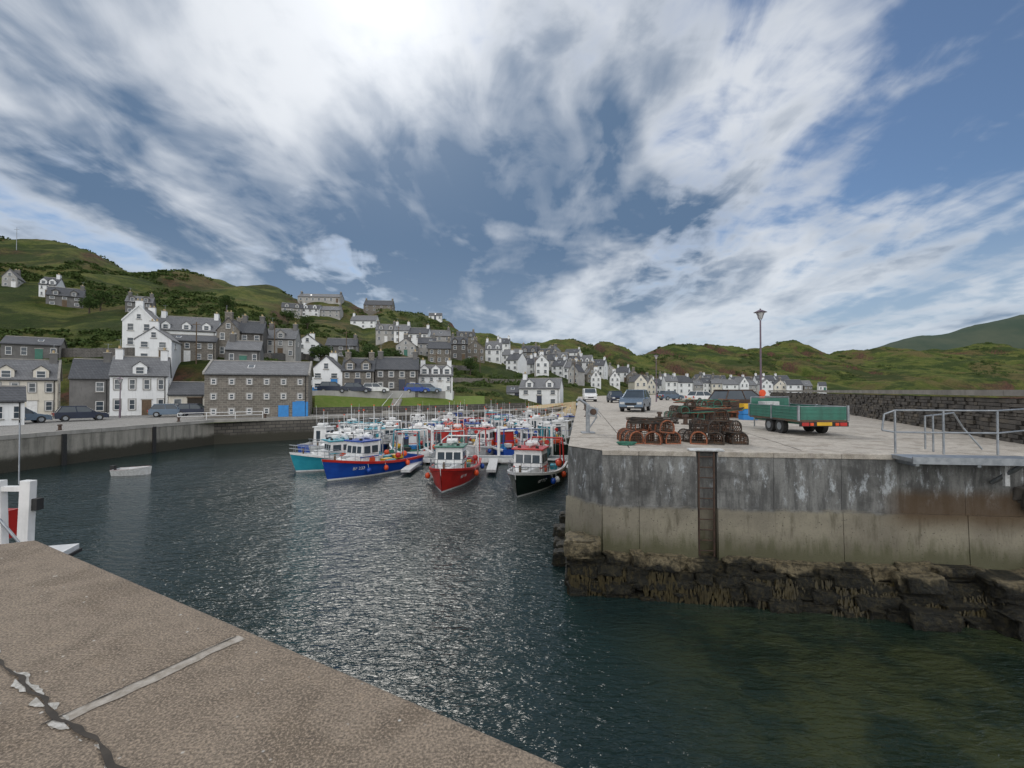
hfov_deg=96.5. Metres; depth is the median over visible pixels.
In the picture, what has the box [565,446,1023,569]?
harbour pier
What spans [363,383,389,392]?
parked car
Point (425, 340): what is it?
roof
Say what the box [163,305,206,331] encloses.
windows and doors
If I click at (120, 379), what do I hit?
street lamp
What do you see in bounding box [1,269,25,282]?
roof
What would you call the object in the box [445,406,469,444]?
fishing boat
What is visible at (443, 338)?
walls
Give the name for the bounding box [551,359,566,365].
roof
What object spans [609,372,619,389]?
walls
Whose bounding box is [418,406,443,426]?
fishing boat
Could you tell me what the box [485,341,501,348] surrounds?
roof
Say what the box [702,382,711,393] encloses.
walls
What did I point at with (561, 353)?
roof
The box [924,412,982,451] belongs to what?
stair handrail
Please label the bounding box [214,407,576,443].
harbour wall
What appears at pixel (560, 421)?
fishing boat
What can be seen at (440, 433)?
fishing boat
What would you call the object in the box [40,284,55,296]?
windows and doors
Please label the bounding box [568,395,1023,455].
pier deck
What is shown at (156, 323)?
chimneys
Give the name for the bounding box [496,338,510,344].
roof
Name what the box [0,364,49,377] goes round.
dormers
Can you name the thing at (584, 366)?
walls
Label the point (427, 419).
fishing boat
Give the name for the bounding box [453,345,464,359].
windows and doors
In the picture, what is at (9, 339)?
roof
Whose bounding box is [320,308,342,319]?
walls
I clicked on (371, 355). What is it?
chimneys
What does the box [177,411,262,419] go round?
white railing
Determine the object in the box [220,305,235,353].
windows and doors
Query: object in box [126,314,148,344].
windows and doors
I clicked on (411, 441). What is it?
fishing boat
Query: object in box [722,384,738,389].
walls
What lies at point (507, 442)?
fishing boat
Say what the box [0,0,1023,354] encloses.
sky
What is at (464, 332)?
roof
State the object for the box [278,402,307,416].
doors
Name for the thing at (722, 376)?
roof
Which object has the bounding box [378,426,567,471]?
mooring pontoon
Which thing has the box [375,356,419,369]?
roof
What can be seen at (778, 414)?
flatbed trailer
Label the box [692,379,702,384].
roof
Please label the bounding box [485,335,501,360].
windows and doors
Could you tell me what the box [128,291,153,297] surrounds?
chimneys
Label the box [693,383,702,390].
walls
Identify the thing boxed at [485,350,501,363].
walls
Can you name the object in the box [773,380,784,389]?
walls
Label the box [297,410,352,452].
fishing boat
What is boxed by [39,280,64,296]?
walls
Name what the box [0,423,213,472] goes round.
harbour wall
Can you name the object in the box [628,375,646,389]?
walls
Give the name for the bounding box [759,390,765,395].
lifebuoy station
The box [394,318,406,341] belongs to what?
windows and doors
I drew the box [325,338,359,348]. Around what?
roof
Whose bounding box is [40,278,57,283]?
dormers
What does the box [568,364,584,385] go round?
walls
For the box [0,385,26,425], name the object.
harbour office
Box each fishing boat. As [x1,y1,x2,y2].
[289,419,384,471]
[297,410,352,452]
[308,414,380,452]
[321,409,423,480]
[334,404,384,431]
[347,410,373,438]
[359,405,388,451]
[379,403,402,430]
[381,406,406,449]
[389,404,429,453]
[389,409,430,456]
[408,409,426,426]
[410,408,437,450]
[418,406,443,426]
[423,411,468,457]
[425,422,483,492]
[437,411,456,427]
[443,401,461,425]
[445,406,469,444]
[455,405,483,427]
[458,408,495,454]
[458,410,480,439]
[469,406,494,440]
[482,410,496,423]
[488,403,506,428]
[490,408,528,454]
[495,403,517,426]
[498,409,518,434]
[507,411,532,440]
[507,414,567,497]
[510,406,555,456]
[516,405,547,427]
[520,402,543,420]
[536,409,568,454]
[540,404,572,443]
[546,407,563,423]
[552,405,574,426]
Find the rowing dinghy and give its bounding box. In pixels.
[110,465,151,475]
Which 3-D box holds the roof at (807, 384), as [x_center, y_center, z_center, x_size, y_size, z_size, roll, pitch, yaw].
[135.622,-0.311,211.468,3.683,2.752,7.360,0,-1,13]
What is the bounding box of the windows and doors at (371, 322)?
[353,311,372,326]
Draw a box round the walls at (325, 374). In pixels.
[312,357,341,390]
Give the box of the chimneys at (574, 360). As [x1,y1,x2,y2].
[571,359,581,365]
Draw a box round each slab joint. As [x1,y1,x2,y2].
[46,635,244,728]
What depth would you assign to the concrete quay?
2.38 m
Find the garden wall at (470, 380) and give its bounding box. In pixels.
[453,378,521,382]
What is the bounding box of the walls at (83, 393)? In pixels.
[69,380,109,412]
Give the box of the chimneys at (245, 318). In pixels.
[242,314,265,323]
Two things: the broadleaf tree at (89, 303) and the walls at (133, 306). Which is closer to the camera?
the broadleaf tree at (89, 303)
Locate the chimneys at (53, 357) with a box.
[49,350,62,380]
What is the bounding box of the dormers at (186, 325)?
[160,320,212,330]
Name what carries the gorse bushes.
on the hillside terrain
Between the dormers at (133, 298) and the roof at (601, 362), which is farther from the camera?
the roof at (601, 362)
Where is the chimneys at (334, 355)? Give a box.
[330,351,337,361]
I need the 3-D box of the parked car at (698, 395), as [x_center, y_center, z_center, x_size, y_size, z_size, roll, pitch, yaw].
[24.974,1.679,59.973,4.215,1.534,2.120,0,-1,-20]
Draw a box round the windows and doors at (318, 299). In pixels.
[297,289,343,302]
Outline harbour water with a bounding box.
[0,403,1023,767]
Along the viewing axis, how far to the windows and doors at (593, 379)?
148.35 m
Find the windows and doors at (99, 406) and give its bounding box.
[69,379,109,411]
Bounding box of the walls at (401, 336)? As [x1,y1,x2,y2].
[394,326,410,342]
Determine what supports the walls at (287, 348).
on the hillside terrain
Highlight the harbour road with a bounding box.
[0,408,525,434]
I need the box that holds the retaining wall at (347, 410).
[313,403,525,414]
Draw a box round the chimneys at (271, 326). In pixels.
[269,322,297,330]
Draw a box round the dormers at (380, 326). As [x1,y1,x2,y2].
[378,324,392,329]
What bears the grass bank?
on the hillside terrain
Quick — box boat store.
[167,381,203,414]
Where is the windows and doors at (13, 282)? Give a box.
[3,273,19,286]
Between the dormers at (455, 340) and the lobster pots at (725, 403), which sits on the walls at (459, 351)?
the dormers at (455, 340)
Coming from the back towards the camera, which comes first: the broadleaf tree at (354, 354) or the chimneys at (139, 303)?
the broadleaf tree at (354, 354)
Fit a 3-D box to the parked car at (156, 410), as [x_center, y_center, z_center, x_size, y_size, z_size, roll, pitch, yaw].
[-40.292,3.095,53.948,4.215,1.534,2.120,0,-1,-30]
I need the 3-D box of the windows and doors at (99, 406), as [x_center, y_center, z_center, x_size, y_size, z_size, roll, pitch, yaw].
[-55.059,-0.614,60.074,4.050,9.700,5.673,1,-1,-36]
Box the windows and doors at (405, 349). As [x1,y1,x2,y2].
[397,341,413,355]
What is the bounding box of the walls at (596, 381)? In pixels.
[591,371,600,388]
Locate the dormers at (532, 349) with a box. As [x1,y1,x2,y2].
[523,347,534,351]
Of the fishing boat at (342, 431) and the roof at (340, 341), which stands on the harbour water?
the fishing boat at (342, 431)
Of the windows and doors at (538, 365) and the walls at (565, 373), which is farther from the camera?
the walls at (565, 373)
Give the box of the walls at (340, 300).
[298,295,343,303]
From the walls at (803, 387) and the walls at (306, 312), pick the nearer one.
the walls at (306, 312)
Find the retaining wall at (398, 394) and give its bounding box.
[312,391,453,398]
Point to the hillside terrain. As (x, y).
(23, 305)
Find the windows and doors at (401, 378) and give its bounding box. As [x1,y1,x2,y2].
[377,344,417,390]
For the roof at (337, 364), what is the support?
on the walls at (325, 374)
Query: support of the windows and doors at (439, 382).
in the white cottage at (438, 376)
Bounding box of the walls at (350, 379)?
[342,370,374,385]
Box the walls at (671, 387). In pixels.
[662,377,677,392]
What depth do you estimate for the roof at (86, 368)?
59.10 m
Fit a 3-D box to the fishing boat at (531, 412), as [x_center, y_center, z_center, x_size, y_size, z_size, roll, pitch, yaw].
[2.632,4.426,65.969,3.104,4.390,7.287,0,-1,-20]
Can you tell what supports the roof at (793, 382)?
on the walls at (794, 387)
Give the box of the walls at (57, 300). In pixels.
[46,291,85,308]
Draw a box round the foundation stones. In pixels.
[551,468,1023,641]
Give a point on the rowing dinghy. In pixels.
(129, 471)
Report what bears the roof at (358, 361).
on the walls at (350, 379)
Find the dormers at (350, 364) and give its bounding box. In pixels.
[344,359,371,369]
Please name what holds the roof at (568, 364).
on the walls at (565, 373)
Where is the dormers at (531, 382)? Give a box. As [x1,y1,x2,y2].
[525,379,554,387]
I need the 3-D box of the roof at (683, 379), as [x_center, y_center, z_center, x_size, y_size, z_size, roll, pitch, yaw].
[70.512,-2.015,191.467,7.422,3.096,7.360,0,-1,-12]
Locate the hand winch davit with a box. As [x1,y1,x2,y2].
[576,398,600,432]
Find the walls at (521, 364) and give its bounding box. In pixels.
[506,353,526,373]
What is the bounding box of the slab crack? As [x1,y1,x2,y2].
[0,659,126,767]
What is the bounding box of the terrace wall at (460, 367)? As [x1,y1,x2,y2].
[420,363,473,370]
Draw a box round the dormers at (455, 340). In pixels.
[452,338,465,342]
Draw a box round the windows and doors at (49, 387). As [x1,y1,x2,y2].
[0,380,60,412]
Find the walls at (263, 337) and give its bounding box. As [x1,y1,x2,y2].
[241,326,267,352]
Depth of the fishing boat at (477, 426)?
44.24 m
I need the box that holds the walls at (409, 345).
[396,339,418,356]
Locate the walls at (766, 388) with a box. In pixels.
[757,380,772,395]
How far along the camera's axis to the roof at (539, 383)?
89.44 m
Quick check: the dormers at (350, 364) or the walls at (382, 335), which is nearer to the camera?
the dormers at (350, 364)
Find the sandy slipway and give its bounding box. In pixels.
[519,402,575,420]
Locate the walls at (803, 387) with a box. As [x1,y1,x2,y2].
[802,385,812,392]
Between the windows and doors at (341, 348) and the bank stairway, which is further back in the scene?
the windows and doors at (341, 348)
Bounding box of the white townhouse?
[108,340,171,415]
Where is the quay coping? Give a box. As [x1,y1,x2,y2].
[0,405,576,439]
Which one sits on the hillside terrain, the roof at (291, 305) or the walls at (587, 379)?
the walls at (587, 379)
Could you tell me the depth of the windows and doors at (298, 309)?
177.10 m
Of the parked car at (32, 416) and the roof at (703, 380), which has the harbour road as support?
the parked car at (32, 416)
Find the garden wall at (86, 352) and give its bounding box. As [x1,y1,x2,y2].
[0,347,134,357]
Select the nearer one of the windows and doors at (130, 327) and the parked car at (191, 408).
the parked car at (191, 408)
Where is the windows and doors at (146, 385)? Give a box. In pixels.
[109,340,169,414]
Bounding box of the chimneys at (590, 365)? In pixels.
[587,363,593,369]
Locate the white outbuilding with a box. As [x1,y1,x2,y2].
[506,386,518,395]
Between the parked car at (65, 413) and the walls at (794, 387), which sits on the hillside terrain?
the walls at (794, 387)
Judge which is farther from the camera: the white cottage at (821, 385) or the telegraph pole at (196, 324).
the white cottage at (821, 385)
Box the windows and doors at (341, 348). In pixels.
[325,345,352,355]
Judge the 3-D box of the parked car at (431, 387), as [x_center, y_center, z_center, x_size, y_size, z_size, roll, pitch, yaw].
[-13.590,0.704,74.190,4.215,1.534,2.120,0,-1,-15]
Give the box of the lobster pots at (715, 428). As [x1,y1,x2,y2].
[678,407,748,444]
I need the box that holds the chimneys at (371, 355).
[345,350,374,359]
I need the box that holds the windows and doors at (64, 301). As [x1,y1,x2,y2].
[45,282,84,306]
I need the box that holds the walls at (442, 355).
[428,349,450,363]
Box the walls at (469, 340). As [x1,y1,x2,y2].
[456,333,473,345]
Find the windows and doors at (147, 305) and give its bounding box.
[125,288,151,311]
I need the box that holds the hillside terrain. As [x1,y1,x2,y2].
[0,238,1023,423]
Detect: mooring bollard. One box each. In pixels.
[56,424,62,430]
[681,415,688,424]
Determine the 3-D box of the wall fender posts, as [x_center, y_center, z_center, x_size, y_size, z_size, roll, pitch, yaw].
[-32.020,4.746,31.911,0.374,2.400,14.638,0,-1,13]
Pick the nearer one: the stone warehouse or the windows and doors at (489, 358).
the stone warehouse
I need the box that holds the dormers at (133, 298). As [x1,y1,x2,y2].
[128,295,149,301]
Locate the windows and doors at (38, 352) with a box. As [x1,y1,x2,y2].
[0,339,59,358]
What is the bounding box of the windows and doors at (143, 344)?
[140,332,176,356]
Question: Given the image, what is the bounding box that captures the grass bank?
[315,395,484,406]
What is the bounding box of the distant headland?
[869,314,1023,350]
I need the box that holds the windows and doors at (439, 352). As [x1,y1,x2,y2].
[428,348,449,361]
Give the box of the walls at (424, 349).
[418,344,427,356]
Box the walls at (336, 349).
[327,342,358,357]
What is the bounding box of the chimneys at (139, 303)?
[121,298,158,320]
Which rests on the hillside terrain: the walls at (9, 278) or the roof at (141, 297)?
the walls at (9, 278)
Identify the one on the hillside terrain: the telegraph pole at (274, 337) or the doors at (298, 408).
the telegraph pole at (274, 337)
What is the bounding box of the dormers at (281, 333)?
[276,329,285,337]
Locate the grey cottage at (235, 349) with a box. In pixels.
[224,326,264,360]
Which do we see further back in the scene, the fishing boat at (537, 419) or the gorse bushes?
the gorse bushes
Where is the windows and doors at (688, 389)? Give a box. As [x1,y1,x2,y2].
[680,383,692,392]
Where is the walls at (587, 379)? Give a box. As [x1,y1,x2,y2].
[585,368,593,382]
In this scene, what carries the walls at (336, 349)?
on the hillside terrain
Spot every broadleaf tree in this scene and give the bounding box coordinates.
[78,296,100,313]
[85,290,116,310]
[218,294,237,310]
[279,310,298,325]
[298,315,314,328]
[308,345,333,359]
[342,349,363,357]
[361,344,379,357]
[375,349,392,357]
[383,348,402,356]
[462,357,478,374]
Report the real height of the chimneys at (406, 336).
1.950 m
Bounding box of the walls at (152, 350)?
[135,328,180,381]
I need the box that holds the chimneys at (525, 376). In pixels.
[523,372,527,379]
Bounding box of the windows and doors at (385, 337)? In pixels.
[378,330,393,341]
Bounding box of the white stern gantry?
[0,423,81,555]
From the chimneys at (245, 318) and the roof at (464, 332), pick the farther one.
the roof at (464, 332)
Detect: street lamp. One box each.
[117,377,123,417]
[654,355,657,401]
[754,309,766,389]
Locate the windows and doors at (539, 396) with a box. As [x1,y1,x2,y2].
[523,390,560,403]
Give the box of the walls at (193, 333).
[164,322,220,335]
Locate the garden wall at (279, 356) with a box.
[224,352,313,360]
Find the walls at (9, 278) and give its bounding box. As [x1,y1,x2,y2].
[2,270,24,286]
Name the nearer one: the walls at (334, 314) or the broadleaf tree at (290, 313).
the broadleaf tree at (290, 313)
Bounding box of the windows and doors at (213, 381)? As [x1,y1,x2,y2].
[204,365,312,415]
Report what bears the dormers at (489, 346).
on the walls at (493, 355)
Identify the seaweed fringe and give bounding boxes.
[567,566,1004,627]
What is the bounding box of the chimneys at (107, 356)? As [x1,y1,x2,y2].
[103,350,111,362]
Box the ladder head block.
[687,448,723,451]
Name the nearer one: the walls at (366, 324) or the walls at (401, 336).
the walls at (401, 336)
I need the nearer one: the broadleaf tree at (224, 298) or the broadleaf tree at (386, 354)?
the broadleaf tree at (386, 354)
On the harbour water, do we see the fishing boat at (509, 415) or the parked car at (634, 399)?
the fishing boat at (509, 415)
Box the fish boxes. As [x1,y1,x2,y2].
[689,403,757,425]
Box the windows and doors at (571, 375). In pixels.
[569,367,576,382]
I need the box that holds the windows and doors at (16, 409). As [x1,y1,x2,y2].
[0,402,25,422]
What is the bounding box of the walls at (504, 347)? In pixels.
[502,344,509,351]
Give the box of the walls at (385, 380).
[375,370,418,396]
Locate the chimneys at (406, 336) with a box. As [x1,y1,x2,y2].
[403,333,410,340]
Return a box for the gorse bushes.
[0,236,1023,396]
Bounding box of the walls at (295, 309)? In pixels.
[281,307,302,318]
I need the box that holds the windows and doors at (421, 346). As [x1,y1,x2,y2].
[418,330,431,354]
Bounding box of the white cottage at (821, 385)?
[817,382,826,392]
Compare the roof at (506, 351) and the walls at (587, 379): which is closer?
the walls at (587, 379)
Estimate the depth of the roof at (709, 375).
218.11 m
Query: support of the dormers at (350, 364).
on the walls at (350, 379)
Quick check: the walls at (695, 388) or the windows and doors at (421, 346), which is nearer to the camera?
the windows and doors at (421, 346)
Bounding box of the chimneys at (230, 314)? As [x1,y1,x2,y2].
[225,310,241,321]
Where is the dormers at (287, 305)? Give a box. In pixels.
[284,303,299,307]
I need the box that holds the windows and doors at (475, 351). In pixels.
[468,344,482,361]
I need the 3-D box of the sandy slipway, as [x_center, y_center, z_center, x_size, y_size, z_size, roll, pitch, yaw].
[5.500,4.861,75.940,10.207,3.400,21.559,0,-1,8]
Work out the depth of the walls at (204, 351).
77.95 m
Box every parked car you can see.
[24,407,52,422]
[51,406,109,421]
[147,404,186,416]
[177,403,203,415]
[317,382,347,392]
[344,383,371,392]
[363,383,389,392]
[403,383,429,392]
[420,384,441,392]
[606,391,623,402]
[619,390,650,411]
[657,391,683,399]
[685,391,710,399]
[706,390,758,414]
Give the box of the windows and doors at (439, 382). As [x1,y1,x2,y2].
[421,376,452,392]
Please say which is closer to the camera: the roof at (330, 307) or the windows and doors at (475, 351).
the windows and doors at (475, 351)
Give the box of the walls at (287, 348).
[267,332,300,360]
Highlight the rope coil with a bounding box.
[616,441,636,445]
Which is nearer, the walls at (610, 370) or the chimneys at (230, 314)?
the chimneys at (230, 314)
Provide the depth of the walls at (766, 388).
208.23 m
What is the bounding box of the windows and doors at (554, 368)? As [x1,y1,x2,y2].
[551,353,562,375]
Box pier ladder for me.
[698,452,715,556]
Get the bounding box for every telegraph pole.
[192,322,200,363]
[274,322,274,353]
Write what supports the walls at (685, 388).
on the hillside terrain
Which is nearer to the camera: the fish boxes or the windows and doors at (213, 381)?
the fish boxes
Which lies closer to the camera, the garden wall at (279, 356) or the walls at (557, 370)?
the garden wall at (279, 356)
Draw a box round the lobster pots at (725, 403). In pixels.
[705,399,739,417]
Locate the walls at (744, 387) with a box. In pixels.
[739,377,748,389]
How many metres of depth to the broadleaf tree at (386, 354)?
103.33 m
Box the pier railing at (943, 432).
[881,408,1023,454]
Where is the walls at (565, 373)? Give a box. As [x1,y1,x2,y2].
[564,368,569,378]
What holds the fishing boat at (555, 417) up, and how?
on the harbour water
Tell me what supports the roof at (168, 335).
on the walls at (152, 350)
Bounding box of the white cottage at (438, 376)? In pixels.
[419,358,452,399]
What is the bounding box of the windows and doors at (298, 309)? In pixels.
[282,307,302,315]
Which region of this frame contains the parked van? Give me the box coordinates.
[582,389,597,401]
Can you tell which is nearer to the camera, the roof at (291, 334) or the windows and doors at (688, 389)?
the roof at (291, 334)
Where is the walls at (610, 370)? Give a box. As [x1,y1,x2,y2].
[608,365,613,376]
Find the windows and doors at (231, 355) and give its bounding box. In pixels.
[226,326,256,359]
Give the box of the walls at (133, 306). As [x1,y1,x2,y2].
[125,299,155,311]
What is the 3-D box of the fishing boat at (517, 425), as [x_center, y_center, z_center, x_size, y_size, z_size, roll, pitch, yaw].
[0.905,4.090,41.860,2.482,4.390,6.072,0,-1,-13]
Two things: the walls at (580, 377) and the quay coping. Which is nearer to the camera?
the quay coping
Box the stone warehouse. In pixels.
[202,359,313,417]
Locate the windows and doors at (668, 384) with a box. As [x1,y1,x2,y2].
[667,377,675,391]
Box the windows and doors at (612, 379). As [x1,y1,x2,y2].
[611,374,618,385]
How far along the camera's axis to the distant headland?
877.46 m
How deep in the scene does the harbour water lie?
10.09 m
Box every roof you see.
[0,335,67,347]
[0,358,58,380]
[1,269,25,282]
[38,277,65,287]
[45,286,85,297]
[68,358,111,378]
[125,295,155,304]
[134,326,181,343]
[144,307,160,324]
[158,316,221,331]
[170,334,218,341]
[215,317,241,331]
[239,320,268,334]
[267,328,301,342]
[281,302,302,308]
[298,294,343,297]
[303,305,321,308]
[313,355,341,369]
[320,306,343,312]
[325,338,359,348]
[341,357,375,370]
[350,315,379,321]
[363,300,394,305]
[375,324,394,329]
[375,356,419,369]
[394,324,410,330]
[408,327,430,333]
[418,337,436,343]
[427,341,450,348]
[430,330,450,335]
[450,336,467,343]
[456,331,475,336]
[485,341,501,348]
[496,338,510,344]
[502,349,519,354]
[506,352,526,359]
[518,378,563,388]
[521,345,537,351]
[526,357,533,363]
[537,348,554,354]
[547,353,557,359]
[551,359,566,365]
[557,352,567,357]
[564,361,576,367]
[565,349,580,352]
[568,363,584,372]
[580,355,593,361]
[594,359,607,365]
[616,366,630,371]
[628,374,646,381]
[653,378,661,384]
[661,375,677,381]
[676,375,693,382]
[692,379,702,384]
[701,374,711,379]
[701,377,710,382]
[711,378,721,383]
[714,375,725,378]
[722,379,738,384]
[734,377,748,383]
[762,375,774,380]
[773,375,789,379]
[783,379,802,384]
[801,380,812,385]
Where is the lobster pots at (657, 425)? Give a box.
[617,416,680,444]
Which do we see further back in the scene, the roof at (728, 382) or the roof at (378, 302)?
the roof at (378, 302)
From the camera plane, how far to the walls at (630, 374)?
203.38 m
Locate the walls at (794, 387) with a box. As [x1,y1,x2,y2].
[784,380,801,392]
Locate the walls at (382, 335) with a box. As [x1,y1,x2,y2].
[376,330,393,344]
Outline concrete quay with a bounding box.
[0,540,562,767]
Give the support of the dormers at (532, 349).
on the walls
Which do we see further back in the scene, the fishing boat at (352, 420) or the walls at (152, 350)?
the walls at (152, 350)
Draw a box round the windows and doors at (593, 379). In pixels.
[592,373,599,385]
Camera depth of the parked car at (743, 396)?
28.67 m
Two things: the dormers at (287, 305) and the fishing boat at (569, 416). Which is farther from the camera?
the dormers at (287, 305)
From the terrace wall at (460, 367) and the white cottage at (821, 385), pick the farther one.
the white cottage at (821, 385)
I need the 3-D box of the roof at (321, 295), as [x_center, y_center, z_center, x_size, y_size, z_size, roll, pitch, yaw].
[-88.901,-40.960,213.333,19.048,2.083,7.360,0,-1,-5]
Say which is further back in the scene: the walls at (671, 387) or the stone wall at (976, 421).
the walls at (671, 387)
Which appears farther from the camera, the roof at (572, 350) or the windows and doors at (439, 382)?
the roof at (572, 350)
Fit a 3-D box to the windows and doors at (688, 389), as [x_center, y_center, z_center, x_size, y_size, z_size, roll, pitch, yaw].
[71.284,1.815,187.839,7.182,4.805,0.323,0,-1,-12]
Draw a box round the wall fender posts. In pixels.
[61,427,155,464]
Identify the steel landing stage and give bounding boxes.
[891,454,1023,485]
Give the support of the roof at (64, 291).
on the walls at (57, 300)
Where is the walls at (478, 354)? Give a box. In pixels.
[468,341,484,362]
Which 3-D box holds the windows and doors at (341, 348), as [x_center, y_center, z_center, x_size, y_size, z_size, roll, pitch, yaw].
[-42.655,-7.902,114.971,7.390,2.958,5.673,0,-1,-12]
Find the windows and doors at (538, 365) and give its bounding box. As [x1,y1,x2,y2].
[537,348,546,372]
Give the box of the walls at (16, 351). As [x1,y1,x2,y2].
[1,341,65,358]
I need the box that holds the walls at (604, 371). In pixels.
[595,362,607,379]
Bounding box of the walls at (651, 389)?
[647,378,655,394]
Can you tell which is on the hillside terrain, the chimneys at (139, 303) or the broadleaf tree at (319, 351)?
the broadleaf tree at (319, 351)
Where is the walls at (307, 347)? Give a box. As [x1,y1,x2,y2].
[301,335,321,360]
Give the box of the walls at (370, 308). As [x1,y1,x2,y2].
[363,302,394,314]
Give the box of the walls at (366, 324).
[350,317,379,328]
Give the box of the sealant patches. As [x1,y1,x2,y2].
[0,650,105,767]
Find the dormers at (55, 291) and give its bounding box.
[51,288,78,295]
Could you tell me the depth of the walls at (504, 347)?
202.22 m
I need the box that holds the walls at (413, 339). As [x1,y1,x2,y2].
[408,330,430,344]
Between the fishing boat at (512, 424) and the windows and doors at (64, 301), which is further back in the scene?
the windows and doors at (64, 301)
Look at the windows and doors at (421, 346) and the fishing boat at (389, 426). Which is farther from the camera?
the windows and doors at (421, 346)
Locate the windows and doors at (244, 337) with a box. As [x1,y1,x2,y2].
[242,333,260,340]
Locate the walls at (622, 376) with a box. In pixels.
[617,368,629,381]
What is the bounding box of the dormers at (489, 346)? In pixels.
[487,344,499,348]
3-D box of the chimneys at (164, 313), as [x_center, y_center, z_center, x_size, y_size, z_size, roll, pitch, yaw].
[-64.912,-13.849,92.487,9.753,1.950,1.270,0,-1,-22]
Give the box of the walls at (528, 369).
[527,365,533,373]
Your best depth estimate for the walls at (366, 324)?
186.18 m
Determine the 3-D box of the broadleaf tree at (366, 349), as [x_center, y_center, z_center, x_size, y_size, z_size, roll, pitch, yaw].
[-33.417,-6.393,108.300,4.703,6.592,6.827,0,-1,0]
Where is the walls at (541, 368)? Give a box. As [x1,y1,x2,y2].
[534,355,548,375]
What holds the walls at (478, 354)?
on the hillside terrain
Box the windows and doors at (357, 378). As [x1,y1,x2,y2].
[341,371,373,383]
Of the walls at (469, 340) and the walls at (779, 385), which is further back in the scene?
the walls at (779, 385)
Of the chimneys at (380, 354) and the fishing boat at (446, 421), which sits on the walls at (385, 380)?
the chimneys at (380, 354)
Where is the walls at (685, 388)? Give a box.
[678,383,691,394]
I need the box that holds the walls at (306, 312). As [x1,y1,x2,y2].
[303,306,321,316]
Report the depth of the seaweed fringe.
11.28 m
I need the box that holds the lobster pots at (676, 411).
[664,399,714,418]
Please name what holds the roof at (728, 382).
on the walls at (730, 387)
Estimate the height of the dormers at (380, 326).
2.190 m
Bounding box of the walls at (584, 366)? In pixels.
[581,356,593,370]
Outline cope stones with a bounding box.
[768,390,1023,419]
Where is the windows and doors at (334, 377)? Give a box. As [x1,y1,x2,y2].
[314,363,337,388]
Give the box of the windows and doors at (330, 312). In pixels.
[322,308,342,316]
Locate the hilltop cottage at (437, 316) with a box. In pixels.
[429,313,442,321]
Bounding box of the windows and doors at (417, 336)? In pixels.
[410,321,429,345]
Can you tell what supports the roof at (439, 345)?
on the walls at (442, 355)
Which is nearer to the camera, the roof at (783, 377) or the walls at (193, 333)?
the walls at (193, 333)
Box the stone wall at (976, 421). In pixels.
[770,392,1023,443]
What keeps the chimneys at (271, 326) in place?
on the walls at (287, 348)
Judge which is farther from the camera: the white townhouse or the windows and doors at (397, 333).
the windows and doors at (397, 333)
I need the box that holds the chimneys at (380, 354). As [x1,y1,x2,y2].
[378,349,417,359]
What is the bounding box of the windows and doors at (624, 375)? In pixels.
[616,372,627,381]
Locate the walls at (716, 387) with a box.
[711,384,721,392]
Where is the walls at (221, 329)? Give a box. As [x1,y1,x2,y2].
[217,318,240,357]
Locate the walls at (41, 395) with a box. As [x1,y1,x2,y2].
[0,379,60,414]
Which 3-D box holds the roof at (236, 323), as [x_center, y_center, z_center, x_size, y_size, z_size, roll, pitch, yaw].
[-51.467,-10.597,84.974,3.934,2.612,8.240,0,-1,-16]
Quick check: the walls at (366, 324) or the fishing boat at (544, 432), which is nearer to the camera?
the fishing boat at (544, 432)
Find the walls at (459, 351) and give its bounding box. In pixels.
[451,344,467,360]
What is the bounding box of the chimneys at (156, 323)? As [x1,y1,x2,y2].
[149,319,159,330]
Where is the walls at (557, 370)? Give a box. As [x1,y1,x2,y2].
[552,360,566,377]
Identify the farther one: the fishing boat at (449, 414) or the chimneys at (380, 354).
the chimneys at (380, 354)
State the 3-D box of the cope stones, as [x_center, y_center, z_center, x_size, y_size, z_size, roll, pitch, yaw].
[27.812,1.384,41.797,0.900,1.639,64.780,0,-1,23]
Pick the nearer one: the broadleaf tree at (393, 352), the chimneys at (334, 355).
the chimneys at (334, 355)
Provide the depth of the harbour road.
45.54 m
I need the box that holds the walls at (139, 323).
[122,306,151,347]
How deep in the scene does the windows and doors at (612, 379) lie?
167.50 m
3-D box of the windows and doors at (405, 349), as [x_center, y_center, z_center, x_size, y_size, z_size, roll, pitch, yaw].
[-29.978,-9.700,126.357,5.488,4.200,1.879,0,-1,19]
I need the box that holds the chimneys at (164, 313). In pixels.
[161,309,219,320]
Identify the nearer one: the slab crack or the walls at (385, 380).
the slab crack
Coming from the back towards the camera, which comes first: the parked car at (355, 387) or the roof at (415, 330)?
the roof at (415, 330)
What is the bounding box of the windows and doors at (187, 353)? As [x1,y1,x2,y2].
[176,336,215,361]
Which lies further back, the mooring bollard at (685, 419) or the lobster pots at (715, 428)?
the mooring bollard at (685, 419)
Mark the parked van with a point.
(589, 394)
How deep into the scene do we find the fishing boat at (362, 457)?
28.41 m
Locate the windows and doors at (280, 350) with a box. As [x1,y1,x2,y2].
[267,318,299,358]
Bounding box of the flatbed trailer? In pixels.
[748,396,849,432]
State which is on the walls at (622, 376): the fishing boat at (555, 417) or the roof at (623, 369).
the roof at (623, 369)
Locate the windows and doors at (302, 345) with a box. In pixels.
[301,338,314,358]
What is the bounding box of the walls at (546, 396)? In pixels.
[519,382,562,404]
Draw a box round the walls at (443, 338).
[430,336,450,340]
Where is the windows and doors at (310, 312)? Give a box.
[303,309,317,315]
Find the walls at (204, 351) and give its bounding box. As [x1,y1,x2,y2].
[180,341,217,361]
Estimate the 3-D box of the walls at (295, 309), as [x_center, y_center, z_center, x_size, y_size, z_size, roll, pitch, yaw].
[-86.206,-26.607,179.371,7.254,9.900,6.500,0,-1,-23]
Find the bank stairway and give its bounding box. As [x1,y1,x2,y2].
[382,393,402,413]
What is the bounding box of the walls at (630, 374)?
[626,370,636,383]

